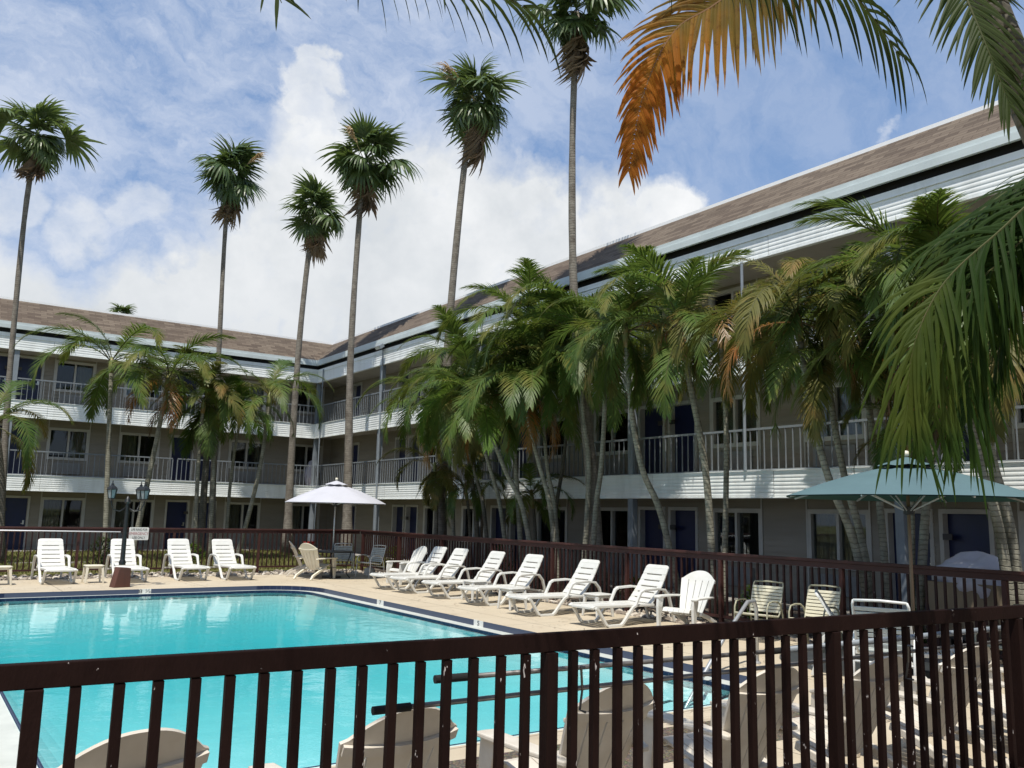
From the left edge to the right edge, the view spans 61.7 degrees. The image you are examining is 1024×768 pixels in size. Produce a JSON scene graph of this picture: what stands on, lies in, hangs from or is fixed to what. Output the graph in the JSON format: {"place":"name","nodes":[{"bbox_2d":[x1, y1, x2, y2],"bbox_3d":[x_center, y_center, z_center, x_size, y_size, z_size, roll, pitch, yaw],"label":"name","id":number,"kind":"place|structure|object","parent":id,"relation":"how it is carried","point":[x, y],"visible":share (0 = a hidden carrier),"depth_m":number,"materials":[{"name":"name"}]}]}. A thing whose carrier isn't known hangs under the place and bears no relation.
{"place":"outdoors","nodes":[
{"label":"outdoors","id":0,"kind":"place"},
{"bbox_2d":[0,548,422,576],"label":"courtyard lawn","id":1,"kind":"structure","parent":0,"point":[110,572],"depth_m":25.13,"materials":[{"name":"green plant"}]},
{"bbox_2d":[0,380,75,563],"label":"feather palm","id":2,"kind":"object","parent":1,"relation":"on","point":[27,452],"visible":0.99,"depth_m":25.81,"materials":[{"name":"green plant"}]},
{"bbox_2d":[0,94,106,557],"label":"fan palm","id":3,"kind":"object","parent":1,"relation":"on","point":[38,154],"visible":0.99,"depth_m":30.31,"materials":[{"name":"green plant"}]},
{"bbox_2d":[10,312,188,560],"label":"feather palm","id":4,"kind":"object","parent":1,"relation":"on","point":[96,394],"visible":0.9,"depth_m":28.61,"materials":[{"name":"green plant"}]},
{"bbox_2d":[82,331,247,553],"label":"feather palm","id":5,"kind":"object","parent":1,"relation":"on","point":[201,360],"visible":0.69,"depth_m":29.43,"materials":[{"name":"green plant"}]},
{"bbox_2d":[129,361,262,559],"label":"feather palm","id":6,"kind":"object","parent":1,"relation":"on","point":[221,387],"visible":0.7,"depth_m":30.23,"materials":[{"name":"green plant"}]},
{"bbox_2d":[147,373,271,558],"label":"feather palm","id":7,"kind":"object","parent":1,"relation":"on","point":[231,378],"visible":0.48,"depth_m":30.51,"materials":[{"name":"green plant"}]},
{"bbox_2d":[144,345,276,557],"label":"feather palm","id":8,"kind":"object","parent":1,"relation":"on","point":[208,440],"visible":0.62,"depth_m":30.63,"materials":[{"name":"green plant"}]},
{"bbox_2d":[189,131,267,554],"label":"fan palm","id":9,"kind":"object","parent":1,"relation":"on","point":[231,188],"visible":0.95,"depth_m":34.12,"materials":[{"name":"green plant"}]},
{"bbox_2d":[189,376,281,553],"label":"feather palm","id":10,"kind":"object","parent":1,"relation":"on","point":[257,423],"visible":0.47,"depth_m":31.33,"materials":[{"name":"green plant"}]},
{"bbox_2d":[206,358,333,558],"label":"feather palm","id":11,"kind":"object","parent":1,"relation":"on","point":[273,382],"visible":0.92,"depth_m":30.75,"materials":[{"name":"green plant"}]},
{"bbox_2d":[279,167,348,553],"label":"fan palm","id":12,"kind":"object","parent":1,"relation":"on","point":[313,224],"visible":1,"depth_m":37.01,"materials":[{"name":"green plant"}]},
{"bbox_2d":[316,107,422,556],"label":"fan palm","id":13,"kind":"object","parent":1,"relation":"on","point":[364,179],"visible":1,"depth_m":34.15,"materials":[{"name":"green plant"}]},
{"bbox_2d":[32,570,568,605],"bbox_3d":[-6.173,2.902,6.571,27.000,0.265,33.400,7,-11,-35],"label":"gravel bed","id":14,"kind":"object","parent":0,"point":[259,573],"depth_m":23.91,"materials":[{"name":"beige gravel"}]},
{"bbox_2d":[0,526,359,575],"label":"pool fence","id":15,"kind":"object","parent":14,"relation":"on","point":[174,531],"visible":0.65,"depth_m":23.98,"materials":[{"name":"brown metal"}]},
{"bbox_2d":[0,568,1002,666],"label":"river stones","id":16,"kind":"object","parent":14,"relation":"on","point":[636,612],"visible":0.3,"depth_m":21.65,"materials":[{"name":"beige stone"}]},
{"bbox_2d":[359,530,1023,657],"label":"pool fence","id":17,"kind":"object","parent":14,"relation":"on","point":[1005,577],"visible":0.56,"depth_m":15.06,"materials":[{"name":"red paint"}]},
{"bbox_2d":[680,255,916,632],"bbox_3d":[4.710,0.868,13.493,4.022,6.296,3.842,7,-11,-35],"label":"feather palm","id":18,"kind":"object","parent":14,"relation":"on","point":[745,316],"visible":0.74,"depth_m":13.60,"materials":[{"name":"green plant"}]},
{"bbox_2d":[771,187,1023,604],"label":"feather palm","id":19,"kind":"object","parent":14,"relation":"on","point":[933,207],"visible":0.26,"depth_m":11.75,"materials":[{"name":"green plant"}]},
{"bbox_2d":[0,591,631,672],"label":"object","id":20,"kind":"structure","parent":0,"point":[229,600],"depth_m":16.95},
{"bbox_2d":[0,573,1008,767],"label":"pool deck","id":21,"kind":"structure","parent":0,"point":[360,585],"depth_m":16.38,"materials":[{"name":"concrete"}]},
{"bbox_2d":[30,538,77,583],"bbox_3d":[-11.031,4.269,20.686,0.725,1.000,1.966,8,-11,-36],"label":"chaise longue","id":22,"kind":"object","parent":21,"relation":"on","point":[50,563],"visible":1,"depth_m":21.13,"materials":[{"name":"white plastic"}]},
{"bbox_2d":[104,539,149,581],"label":"chaise longue","id":23,"kind":"object","parent":21,"relation":"on","point":[115,554],"visible":0.84,"depth_m":22.05,"materials":[{"name":"white plastic"}]},
{"bbox_2d":[107,481,150,587],"bbox_3d":[-8.957,3.462,19.845,0.555,2.430,0.955,-7,-12,43],"label":"lamp post","id":24,"kind":"object","parent":21,"relation":"on","point":[121,577],"visible":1,"depth_m":19.77,"materials":[{"name":"brown metal"}]},
{"bbox_2d":[57,728,209,767],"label":"adirondack chair","id":25,"kind":"object","parent":21,"relation":"on","point":[133,749],"visible":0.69,"depth_m":3.43,"materials":[{"name":"plastic"}]},
{"bbox_2d":[161,539,209,580],"bbox_3d":[-8.546,4.598,22.477,0.725,1.000,1.966,8,-11,-36],"label":"chaise longue","id":26,"kind":"object","parent":21,"relation":"on","point":[184,562],"visible":1,"depth_m":22.90,"materials":[{"name":"white plastic"}]},
{"bbox_2d":[206,539,255,579],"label":"chaise longue","id":27,"kind":"object","parent":21,"relation":"on","point":[225,561],"visible":0.98,"depth_m":23.41,"materials":[{"name":"white plastic"}]},
{"bbox_2d":[293,543,337,580],"bbox_3d":[-5.373,4.827,23.369,0.835,0.984,0.995,-3,-10,27],"label":"adirondack chair","id":28,"kind":"object","parent":21,"relation":"on","point":[310,556],"visible":1,"depth_m":23.17,"materials":[{"name":"beige plastic"}]},
{"bbox_2d":[285,478,385,578],"bbox_3d":[-4.984,4.016,24.017,2.840,2.770,2.840,-7,-12,43],"label":"patio umbrella","id":29,"kind":"object","parent":21,"relation":"on","point":[335,493],"visible":0.94,"depth_m":23.49,"materials":[{"name":"white fabric"}]},
{"bbox_2d":[248,707,457,767],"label":"adirondack chair","id":30,"kind":"object","parent":21,"relation":"on","point":[374,744],"visible":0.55,"depth_m":3.92,"materials":[{"name":"plastic"}]},
{"bbox_2d":[0,586,746,767],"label":"swimming pool","id":31,"kind":"structure","parent":21,"relation":"in","point":[163,637],"depth_m":13.67,"materials":[{"name":"teal liquid"}]},
{"bbox_2d":[369,546,449,589],"bbox_3d":[-2.511,4.551,21.262,1.966,1.000,0.725,8,-11,-39],"label":"chaise longue","id":32,"kind":"object","parent":21,"relation":"on","point":[439,555],"visible":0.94,"depth_m":21.43,"materials":[{"name":"white plastic"}]},
{"bbox_2d":[389,548,469,593],"bbox_3d":[-1.919,4.443,20.464,1.966,1.000,0.725,9,-11,-40],"label":"chaise longue","id":33,"kind":"object","parent":21,"relation":"on","point":[453,570],"visible":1,"depth_m":20.61,"materials":[{"name":"white plastic"}]},
{"bbox_2d":[422,551,506,598],"bbox_3d":[-1.036,4.292,19.345,1.966,1.000,0.725,8,-11,-37],"label":"chaise longue","id":34,"kind":"object","parent":21,"relation":"on","point":[492,558],"visible":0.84,"depth_m":19.55,"materials":[{"name":"white plastic"}]},
{"bbox_2d":[457,554,547,605],"bbox_3d":[-0.181,4.131,18.161,1.966,1.000,0.725,8,-11,-39],"label":"chaise longue","id":35,"kind":"object","parent":21,"relation":"on","point":[532,570],"visible":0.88,"depth_m":18.38,"materials":[{"name":"white plastic"}]},
{"bbox_2d":[0,604,1023,767],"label":"pool fence","id":36,"kind":"object","parent":21,"relation":"on","point":[33,680],"visible":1,"depth_m":4.34,"materials":[{"name":"brown paint"}]},
{"bbox_2d":[433,647,780,683],"bbox_3d":[0.634,1.469,4.515,2.296,0.039,0.039,6,-10,-30],"label":"pool pole","id":37,"kind":"object","parent":36,"relation":"attached to","point":[458,677],"visible":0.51,"depth_m":4.34,"materials":[{"name":"black metal"}]},
{"bbox_2d":[371,640,1001,714],"bbox_3d":[1.674,1.675,5.105,5.312,0.080,0.039,6,-10,-30],"label":"pool pole","id":38,"kind":"object","parent":36,"relation":"attached to","point":[401,707],"visible":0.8,"depth_m":4.34,"materials":[{"name":"black plastic"}]},
{"bbox_2d":[505,559,605,616],"bbox_3d":[0.847,3.904,16.514,1.966,1.000,0.725,8,-11,-36],"label":"chaise longue","id":39,"kind":"object","parent":21,"relation":"on","point":[575,581],"visible":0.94,"depth_m":16.64,"materials":[{"name":"white plastic"}]},
{"bbox_2d":[477,683,652,767],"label":"adirondack chair","id":40,"kind":"object","parent":21,"relation":"on","point":[486,737],"visible":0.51,"depth_m":4.74,"materials":[{"name":"plastic"}]},
{"bbox_2d":[260,0,926,112],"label":"feather palm","id":41,"kind":"object","parent":21,"relation":"on","point":[879,31],"visible":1,"depth_m":3.90,"materials":[{"name":"green plant"}]},
{"bbox_2d":[568,564,675,627],"bbox_3d":[1.955,3.724,15.166,1.966,1.000,0.725,8,-11,-35],"label":"chaise longue","id":42,"kind":"object","parent":21,"relation":"on","point":[642,588],"visible":0.98,"depth_m":15.32,"materials":[{"name":"white plastic"}]},
{"bbox_2d":[654,571,715,625],"bbox_3d":[2.974,3.646,14.364,0.835,0.984,0.995,-6,-11,40],"label":"adirondack chair","id":43,"kind":"object","parent":21,"relation":"on","point":[693,606],"visible":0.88,"depth_m":14.47,"materials":[{"name":"white plastic"}]},
{"bbox_2d":[449,696,926,767],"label":"aggregate strip","id":44,"kind":"object","parent":21,"relation":"on","point":[667,754],"depth_m":6.70,"materials":[{"name":"beige gravel"}]},
{"bbox_2d":[643,667,798,767],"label":"adirondack chair","id":45,"kind":"object","parent":21,"relation":"on","point":[707,731],"visible":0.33,"depth_m":5.40,"materials":[{"name":"plastic"}]},
{"bbox_2d":[734,580,783,637],"bbox_3d":[3.859,3.538,13.350,0.566,0.905,0.681,-7,-12,43],"label":"strap chair","id":46,"kind":"object","parent":21,"relation":"on","point":[772,603],"visible":0.85,"depth_m":13.49,"materials":[{"name":"beige plastic"}]},
{"bbox_2d":[788,584,842,652],"bbox_3d":[4.503,3.454,12.705,0.681,0.905,0.566,9,-12,-43],"label":"strap chair","id":47,"kind":"object","parent":21,"relation":"on","point":[817,606],"visible":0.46,"depth_m":12.89,"materials":[{"name":"beige plastic"}]},
{"bbox_2d":[613,0,1023,194],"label":"feather palm","id":48,"kind":"object","parent":21,"relation":"on","point":[993,25],"visible":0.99,"depth_m":4.49,"materials":[{"name":"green plant"}]},
{"bbox_2d":[764,655,905,767],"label":"adirondack chair","id":49,"kind":"object","parent":21,"relation":"on","point":[858,712],"visible":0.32,"depth_m":5.91,"materials":[{"name":"plastic"}]},
{"bbox_2d":[851,599,915,675],"bbox_3d":[4.181,2.901,9.543,0.645,1.031,0.776,-4,-10,32],"label":"strap chair","id":50,"kind":"object","parent":21,"relation":"on","point":[871,646],"visible":0.27,"depth_m":9.36,"materials":[{"name":"white plastic"}]},
{"bbox_2d":[786,450,1023,678],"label":"patio umbrella","id":51,"kind":"object","parent":21,"relation":"on","point":[861,486],"visible":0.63,"depth_m":10.32,"materials":[{"name":"teal fabric"}]},
{"bbox_2d":[843,646,1008,767],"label":"adirondack chair","id":52,"kind":"object","parent":21,"relation":"on","point":[916,718],"visible":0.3,"depth_m":6.49,"materials":[{"name":"plastic"}]},
{"bbox_2d":[854,172,1023,518],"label":"feather palm","id":53,"kind":"object","parent":21,"relation":"on","point":[972,282],"visible":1,"depth_m":3.69,"materials":[{"name":"green plant"}]},
{"bbox_2d":[0,0,1023,342],"label":"sky","id":54,"kind":"structure","parent":0,"point":[150,81],"materials":[{"name":"blue"}]},
{"bbox_2d":[364,567,1002,663],"bbox_3d":[7.348,4.197,13.264,2.950,0.330,37.900,7,-11,-35],"label":"planting bed","id":55,"kind":"object","parent":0,"point":[795,613],"visible":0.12,"depth_m":18.14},
{"bbox_2d":[376,446,473,572],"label":"feather palm","id":56,"kind":"object","parent":55,"relation":"on","point":[431,490],"visible":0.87,"depth_m":26.01,"materials":[{"name":"green plant"}]},
{"bbox_2d":[356,363,502,564],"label":"feather palm","id":57,"kind":"object","parent":55,"relation":"on","point":[403,430],"visible":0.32,"depth_m":26.27,"materials":[{"name":"green plant"}]},
{"bbox_2d":[396,362,503,556],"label":"feather palm","id":58,"kind":"object","parent":55,"relation":"on","point":[473,459],"visible":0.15,"depth_m":24.52,"materials":[{"name":"green plant"}]},
{"bbox_2d":[398,304,508,575],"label":"feather palm","id":59,"kind":"object","parent":55,"relation":"on","point":[453,327],"visible":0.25,"depth_m":25.89,"materials":[{"name":"green plant"}]},
{"bbox_2d":[416,459,508,574],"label":"feather palm","id":60,"kind":"object","parent":55,"relation":"on","point":[475,499],"visible":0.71,"depth_m":25.53,"materials":[{"name":"green plant"}]},
{"bbox_2d":[417,51,529,563],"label":"fan palm","id":61,"kind":"object","parent":55,"relation":"on","point":[476,121],"visible":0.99,"depth_m":28.77,"materials":[{"name":"green plant"}]},
{"bbox_2d":[388,345,559,588],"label":"feather palm","id":62,"kind":"object","parent":55,"relation":"on","point":[482,420],"visible":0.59,"depth_m":21.57,"materials":[{"name":"green plant"}]},
{"bbox_2d":[399,334,551,583],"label":"feather palm","id":63,"kind":"object","parent":55,"relation":"on","point":[461,451],"visible":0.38,"depth_m":23.28,"materials":[{"name":"green plant"}]},
{"bbox_2d":[432,338,600,591],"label":"feather palm","id":64,"kind":"object","parent":55,"relation":"on","point":[505,378],"visible":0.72,"depth_m":20.95,"materials":[{"name":"green plant"}]},
{"bbox_2d":[435,257,601,577],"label":"feather palm","id":65,"kind":"object","parent":55,"relation":"on","point":[529,268],"visible":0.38,"depth_m":22.94,"materials":[{"name":"green plant"}]},
{"bbox_2d":[445,300,616,585],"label":"feather palm","id":66,"kind":"object","parent":55,"relation":"on","point":[550,402],"visible":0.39,"depth_m":21.35,"materials":[{"name":"green plant"}]},
{"bbox_2d":[480,462,585,581],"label":"feather palm","id":67,"kind":"object","parent":55,"relation":"on","point":[511,510],"visible":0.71,"depth_m":23.58,"materials":[{"name":"green plant"}]},
{"bbox_2d":[494,267,643,583],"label":"feather palm","id":68,"kind":"object","parent":55,"relation":"on","point":[541,335],"visible":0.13,"depth_m":23.54,"materials":[{"name":"green plant"}]},
{"bbox_2d":[475,279,669,590],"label":"feather palm","id":69,"kind":"object","parent":55,"relation":"on","point":[548,286],"visible":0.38,"depth_m":20.85,"materials":[{"name":"green plant"}]},
{"bbox_2d":[513,0,641,592],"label":"fan palm","id":70,"kind":"object","parent":55,"relation":"on","point":[578,28],"visible":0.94,"depth_m":22.43,"materials":[{"name":"green plant"}]},
{"bbox_2d":[498,288,701,592],"bbox_3d":[2.161,1.370,20.032,4.817,7.135,4.363,7,-11,-35],"label":"feather palm","id":71,"kind":"object","parent":55,"relation":"on","point":[616,395],"visible":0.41,"depth_m":20.40,"materials":[{"name":"green plant"}]},
{"bbox_2d":[538,245,711,607],"bbox_3d":[2.617,0.997,17.670,3.938,7.212,3.784,7,-11,-35],"label":"feather palm","id":72,"kind":"object","parent":55,"relation":"on","point":[628,343],"visible":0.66,"depth_m":17.63,"materials":[{"name":"green plant"}]},
{"bbox_2d":[573,242,796,618],"bbox_3d":[3.314,0.959,16.631,4.381,6.971,3.936,0,-9,10],"label":"feather palm","id":73,"kind":"object","parent":55,"relation":"on","point":[692,285],"visible":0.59,"depth_m":16.41,"materials":[{"name":"green plant"}]},
{"bbox_2d":[621,283,810,614],"bbox_3d":[4.021,1.280,16.873,3.585,6.439,3.583,7,-11,-35],"label":"feather palm","id":74,"kind":"object","parent":55,"relation":"on","point":[720,344],"visible":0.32,"depth_m":16.77,"materials":[{"name":"green plant"}]},
{"bbox_2d":[712,282,913,612],"bbox_3d":[5.135,1.266,13.750,3.368,5.596,3.598,2,-9,-6],"label":"feather palm","id":75,"kind":"object","parent":55,"relation":"on","point":[774,374],"visible":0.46,"depth_m":13.49,"materials":[{"name":"green plant"}]},
{"bbox_2d":[721,238,965,628],"bbox_3d":[5.968,0.893,14.985,4.642,6.724,4.588,7,-11,-35],"label":"feather palm","id":76,"kind":"object","parent":55,"relation":"on","point":[789,346],"visible":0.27,"depth_m":13.91,"materials":[{"name":"green plant"}]},
{"bbox_2d":[771,196,1003,640],"bbox_3d":[6.291,0.501,13.249,4.567,7.005,4.910,1,-9,3],"label":"feather palm","id":77,"kind":"object","parent":55,"relation":"on","point":[885,281],"visible":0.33,"depth_m":13.08,"materials":[{"name":"green plant"}]},
{"bbox_2d":[832,377,981,600],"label":"feather palm","id":78,"kind":"object","parent":55,"relation":"on","point":[877,456],"visible":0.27,"depth_m":13.21,"materials":[{"name":"green plant"}]},
{"bbox_2d":[841,218,1023,603],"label":"feather palm","id":79,"kind":"object","parent":55,"relation":"on","point":[1008,518],"visible":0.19,"depth_m":11.64,"materials":[{"name":"green plant"}]},
{"bbox_2d":[928,580,1001,653],"bbox_3d":[6.798,3.411,12.484,0.840,1.017,1.120,9,-11,-40],"label":"laundry cart","id":80,"kind":"object","parent":55,"relation":"on","point":[960,599],"visible":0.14,"depth_m":12.36,"materials":[{"name":"black metal"}]},
{"bbox_2d":[933,551,1000,598],"bbox_3d":[6.836,2.910,12.571,0.960,0.904,1.232,7,-11,-35],"label":"linen heap","id":81,"kind":"object","parent":80,"relation":"in","point":[976,559],"visible":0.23,"depth_m":12.34,"materials":[{"name":"grey fabric"}]},
{"label":"ground","id":82,"kind":"structure","parent":0,"visible":0},
{"bbox_2d":[0,100,1023,609],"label":"motel building","id":83,"kind":"structure","parent":82,"relation":"on","point":[974,154],"depth_m":24.78,"materials":[{"name":"beige paint"}]},
{"bbox_2d":[5,495,30,549],"bbox_3d":[-19.673,5.457,33.779,1.020,2.100,0.265,7,-11,-35],"label":"door","id":84,"kind":"structure","parent":83,"relation":"in","point":[17,512],"depth_m":33.90,"materials":[{"name":"blue metal"}]},
{"bbox_2d":[5,355,44,400],"bbox_3d":[-19.695,-0.088,34.512,1.390,2.100,0.275,7,-11,-35],"label":"door","id":85,"kind":"structure","parent":83,"relation":"in","point":[24,361],"depth_m":34.70,"materials":[{"name":"blue metal"}]},
{"bbox_2d":[35,491,86,549],"bbox_3d":[-18.255,5.383,34.739,1.650,2.600,0.297,7,-11,-35],"label":"window","id":86,"kind":"structure","parent":83,"relation":"in","point":[49,511],"depth_m":34.65,"materials":[{"name":"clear glass"}]},
{"bbox_2d":[43,420,90,475],"bbox_3d":[-18.224,2.601,35.139,1.570,2.600,0.297,7,-11,-35],"label":"window","id":87,"kind":"structure","parent":83,"relation":"in","point":[79,437],"depth_m":35.19,"materials":[{"name":"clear glass"}]},
{"bbox_2d":[51,358,96,404],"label":"window","id":88,"kind":"structure","parent":83,"relation":"in","point":[85,373],"depth_m":35.58,"materials":[{"name":"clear glass"}]},
{"bbox_2d":[109,495,154,548],"bbox_3d":[-16.059,5.666,36.267,1.650,2.600,0.297,7,-11,-35],"label":"window","id":89,"kind":"structure","parent":83,"relation":"in","point":[118,504],"depth_m":36.17,"materials":[{"name":"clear glass"}]},
{"bbox_2d":[115,425,160,478],"bbox_3d":[-15.996,2.888,36.690,1.650,2.600,0.297,7,-11,-35],"label":"window","id":90,"kind":"structure","parent":83,"relation":"in","point":[127,441],"depth_m":36.56,"materials":[{"name":"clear glass"}]},
{"bbox_2d":[162,500,189,548],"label":"door","id":91,"kind":"structure","parent":83,"relation":"in","point":[174,516],"depth_m":37.37,"materials":[{"name":"blue metal"}]},
{"bbox_2d":[167,435,193,480],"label":"door","id":92,"kind":"structure","parent":83,"relation":"in","point":[177,454],"depth_m":37.73,"materials":[{"name":"blue metal"}]},
{"bbox_2d":[223,497,260,543],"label":"window","id":93,"kind":"structure","parent":83,"relation":"in","point":[234,506],"depth_m":38.85,"materials":[{"name":"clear glass"}]},
{"bbox_2d":[536,499,567,575],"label":"window","id":94,"kind":"structure","parent":83,"relation":"in","point":[543,534],"depth_m":26.88,"materials":[{"name":"black glass"}]},
{"bbox_2d":[537,411,568,475],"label":"window","id":95,"kind":"structure","parent":83,"relation":"in","point":[540,441],"depth_m":27.35,"materials":[{"name":"black glass"}]},
{"bbox_2d":[594,409,627,473],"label":"window","id":96,"kind":"structure","parent":83,"relation":"in","point":[622,433],"depth_m":25.03,"materials":[{"name":"black glass"}]},
{"bbox_2d":[600,507,627,573],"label":"window","id":97,"kind":"structure","parent":83,"relation":"in","point":[614,520],"depth_m":24.65,"materials":[{"name":"black glass"}]},
{"bbox_2d":[638,404,674,473],"bbox_3d":[4.065,1.614,23.664,0.275,2.100,1.410,7,-11,-35],"label":"door","id":98,"kind":"structure","parent":83,"relation":"in","point":[648,426],"depth_m":23.99,"materials":[{"name":"blue wood"}]},
{"bbox_2d":[638,507,675,586],"bbox_3d":[4.002,4.391,23.241,0.275,2.100,1.410,7,-11,-35],"label":"door","id":99,"kind":"structure","parent":83,"relation":"in","point":[649,535],"depth_m":23.64,"materials":[{"name":"blue metal"}]},
{"bbox_2d":[658,399,697,471],"bbox_3d":[4.521,1.527,23.025,0.275,2.100,1.410,7,-11,-35],"label":"door","id":100,"kind":"structure","parent":83,"relation":"in","point":[682,415],"depth_m":23.07,"materials":[{"name":"blue metal"}]},
{"bbox_2d":[658,507,698,586],"bbox_3d":[4.458,4.304,22.602,0.275,2.100,1.410,7,-11,-35],"label":"door","id":101,"kind":"structure","parent":83,"relation":"in","point":[685,536],"depth_m":22.63,"materials":[{"name":"blue metal"}]},
{"bbox_2d":[709,386,761,470],"bbox_3d":[5.620,1.060,21.456,0.302,2.600,1.600,7,-11,-35],"label":"window","id":102,"kind":"structure","parent":83,"relation":"in","point":[735,417],"depth_m":21.48,"materials":[{"name":"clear glass"}]},
{"bbox_2d":[713,498,762,591],"bbox_3d":[5.528,3.833,21.013,0.232,2.600,1.600,7,-11,-35],"label":"window","id":103,"kind":"structure","parent":83,"relation":"in","point":[738,531],"depth_m":20.95,"materials":[{"name":"black glass"}]},
{"bbox_2d":[803,382,868,466],"bbox_3d":[7.248,0.749,19.174,0.302,2.600,1.600,7,-11,-35],"label":"window","id":104,"kind":"structure","parent":83,"relation":"in","point":[841,407],"depth_m":19.08,"materials":[{"name":"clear glass"}]},
{"bbox_2d":[805,499,872,602],"bbox_3d":[7.185,3.526,18.751,0.302,2.600,1.600,7,-11,-35],"label":"window","id":105,"kind":"structure","parent":83,"relation":"in","point":[831,537],"depth_m":18.99,"materials":[{"name":"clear glass"}]},
{"bbox_2d":[884,509,952,609],"bbox_3d":[8.263,3.578,17.270,0.275,2.100,1.410,7,-11,-35],"label":"door","id":106,"kind":"structure","parent":83,"relation":"in","point":[889,513],"depth_m":17.64,"materials":[{"name":"metal"}]},
{"bbox_2d":[929,509,995,563],"bbox_3d":[8.719,3.491,16.631,0.275,2.100,1.410,7,-11,-35],"label":"door","id":107,"kind":"structure","parent":83,"relation":"in","point":[971,529],"depth_m":16.68,"materials":[{"name":"blue wood"}]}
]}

